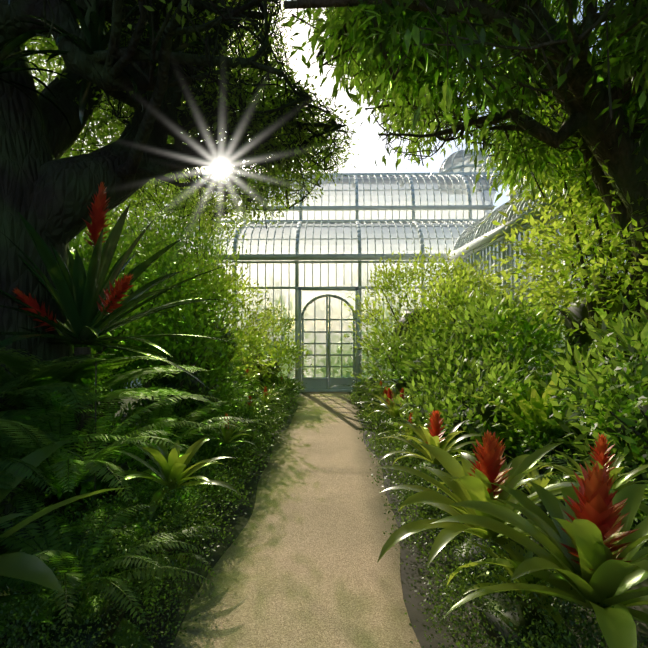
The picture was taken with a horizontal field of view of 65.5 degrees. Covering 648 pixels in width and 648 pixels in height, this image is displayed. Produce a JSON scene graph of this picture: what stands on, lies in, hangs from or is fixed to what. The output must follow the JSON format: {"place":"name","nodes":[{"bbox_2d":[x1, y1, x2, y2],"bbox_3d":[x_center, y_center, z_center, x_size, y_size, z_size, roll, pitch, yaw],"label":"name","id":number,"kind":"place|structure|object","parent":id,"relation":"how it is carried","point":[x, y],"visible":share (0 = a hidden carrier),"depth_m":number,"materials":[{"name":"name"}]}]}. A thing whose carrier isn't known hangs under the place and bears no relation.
{"place":"outdoors","nodes":[
{"label":"outdoors","id":0,"kind":"place"},
{"bbox_2d":[171,392,420,647],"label":"gravel path","id":1,"kind":"structure","parent":0,"point":[297,565],"depth_m":3.35,"materials":[{"name":"beige gravel"}]},
{"bbox_2d":[25,0,609,326],"label":"sky","id":2,"kind":"structure","parent":0,"point":[371,151],"materials":[{"name":"white"}]},
{"bbox_2d":[0,365,647,647],"bbox_3d":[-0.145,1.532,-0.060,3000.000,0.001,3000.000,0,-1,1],"label":"ground","id":3,"kind":"structure","parent":0,"point":[239,522],"depth_m":3.26,"materials":[{"name":"soil"}]},
{"bbox_2d":[0,0,362,544],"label":"tree","id":4,"kind":"object","parent":3,"relation":"on","point":[47,192],"depth_m":4.60,"materials":[{"name":"green plant"}]},
{"bbox_2d":[0,0,214,138],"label":"epiphyte plants","id":5,"kind":"object","parent":4,"relation":"attached to","point":[97,39],"visible":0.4,"depth_m":3.96,"materials":[{"name":"green plant"}]},
{"bbox_2d":[0,202,232,386],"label":"bromeliad leaves","id":6,"kind":"object","parent":4,"relation":"attached to","point":[76,294],"visible":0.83,"depth_m":4.09,"materials":[{"name":"green plant"}]},
{"bbox_2d":[75,172,503,390],"bbox_3d":[-1.149,-1.549,15.045,15.000,6.616,4.368,0,-1,1],"label":"greenhouse frame","id":7,"kind":"object","parent":3,"relation":"on","point":[265,258],"visible":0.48,"depth_m":13.39,"materials":[{"name":"grey metal"}]},
{"bbox_2d":[74,175,501,378],"bbox_3d":[-0.548,-1.690,15.112,16.200,6.260,4.182,0,-1,1],"label":"greenhouse glass","id":8,"kind":"object","parent":7,"relation":"in","point":[343,274],"visible":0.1,"depth_m":13.27,"materials":[{"name":"clear glass"}]},
{"bbox_2d":[297,287,357,392],"bbox_3d":[0.108,0.393,12.836,1.680,2.665,0.300,0,-1,1],"label":"door frame","id":9,"kind":"object","parent":7,"relation":"attached to","point":[316,384],"visible":0.92,"depth_m":12.89,"materials":[{"name":"metal"}]},
{"bbox_2d":[301,290,354,376],"bbox_3d":[0.110,0.257,12.933,1.380,2.260,0.010,0,-1,1],"label":"door glass","id":10,"kind":"object","parent":9,"relation":"in","point":[307,296],"visible":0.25,"depth_m":12.93,"materials":[{"name":"clear glass"}]},
{"bbox_2d":[439,144,495,171],"bbox_3d":[4.894,-5.565,17.253,1.988,1.702,1.988,0,-1,1],"label":"dome frame","id":11,"kind":"object","parent":7,"relation":"on","point":[462,166],"visible":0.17,"depth_m":16.52,"materials":[{"name":"grey metal"}]},
{"bbox_2d":[440,149,495,171],"bbox_3d":[4.894,-5.337,17.249,1.900,1.158,1.900,0,-1,1],"label":"dome glass","id":12,"kind":"object","parent":11,"relation":"in","point":[458,158],"visible":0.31,"depth_m":16.48,"materials":[{"name":"clear glass"}]},
{"bbox_2d":[0,235,647,647],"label":"bromeliad leaves","id":13,"kind":"object","parent":3,"relation":"on","point":[478,509],"visible":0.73,"depth_m":2.37,"materials":[{"name":"green plant"}]},
{"bbox_2d":[14,182,637,569],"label":"bromeliad flowers","id":14,"kind":"object","parent":13,"relation":"attached to","point":[597,508],"visible":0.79,"depth_m":2.68,"materials":[{"name":"red plant"}]},
{"bbox_2d":[0,134,647,607],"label":"shrubs","id":15,"kind":"object","parent":3,"relation":"on","point":[598,380],"visible":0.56,"depth_m":5.79,"materials":[{"name":"green plant"}]},
{"bbox_2d":[0,373,647,647],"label":"ground cover leaves","id":16,"kind":"object","parent":3,"relation":"on","point":[508,620],"visible":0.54,"depth_m":2.73,"materials":[{"name":"green plant"}]},
{"bbox_2d":[0,347,647,638],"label":"ferns","id":17,"kind":"object","parent":3,"relation":"on","point":[40,382],"visible":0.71,"depth_m":3.20,"materials":[{"name":"green plant"}]},
{"bbox_2d":[70,158,647,515],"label":"shrub branches","id":18,"kind":"object","parent":3,"relation":"on","point":[87,350],"visible":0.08,"depth_m":5.66,"materials":[{"name":"brown wood"}]},
{"bbox_2d":[136,27,647,408],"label":"shrubs","id":19,"kind":"object","parent":18,"relation":"on","point":[575,310],"visible":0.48,"depth_m":6.63,"materials":[{"name":"green plant"}]},
{"bbox_2d":[279,0,647,318],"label":"tree","id":20,"kind":"object","parent":3,"relation":"on","point":[402,19],"depth_m":4.48,"materials":[{"name":"green plant"}]},
{"bbox_2d":[449,170,563,420],"bbox_3d":[5.446,-1.622,10.229,4.678,6.616,5.894,0,-1,1],"label":"glasshouse wing frame","id":21,"kind":"object","parent":3,"relation":"on","point":[479,243],"visible":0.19,"depth_m":9.88,"materials":[{"name":"grey metal"}]},
{"bbox_2d":[455,179,561,395],"bbox_3d":[5.532,-1.764,10.212,4.510,6.260,5.840,0,-1,1],"label":"glasshouse wing glass","id":22,"kind":"object","parent":21,"relation":"in","point":[524,270],"depth_m":9.25,"materials":[{"name":"clear glass"}]},
{"bbox_2d":[563,172,621,423],"bbox_3d":[6.508,-1.619,7.447,6.050,6.528,0.100,0,-1,-2],"label":"glasshouse end frame","id":23,"kind":"object","parent":3,"relation":"on","point":[565,344],"depth_m":7.29,"materials":[{"name":"grey metal"}]},
{"bbox_2d":[571,176,629,428],"bbox_3d":[6.533,-1.595,7.448,6.000,6.480,0.001,0,-1,-2],"label":"glasshouse end glass","id":24,"kind":"object","parent":23,"relation":"in","point":[593,272],"depth_m":7.33,"materials":[{"name":"clear glass"}]},
{"bbox_2d":[328,318,328,373],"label":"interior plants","id":25,"kind":"object","parent":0,"point":[328,345],"depth_m":14.56,"materials":[{"name":"green plant"}]}
]}

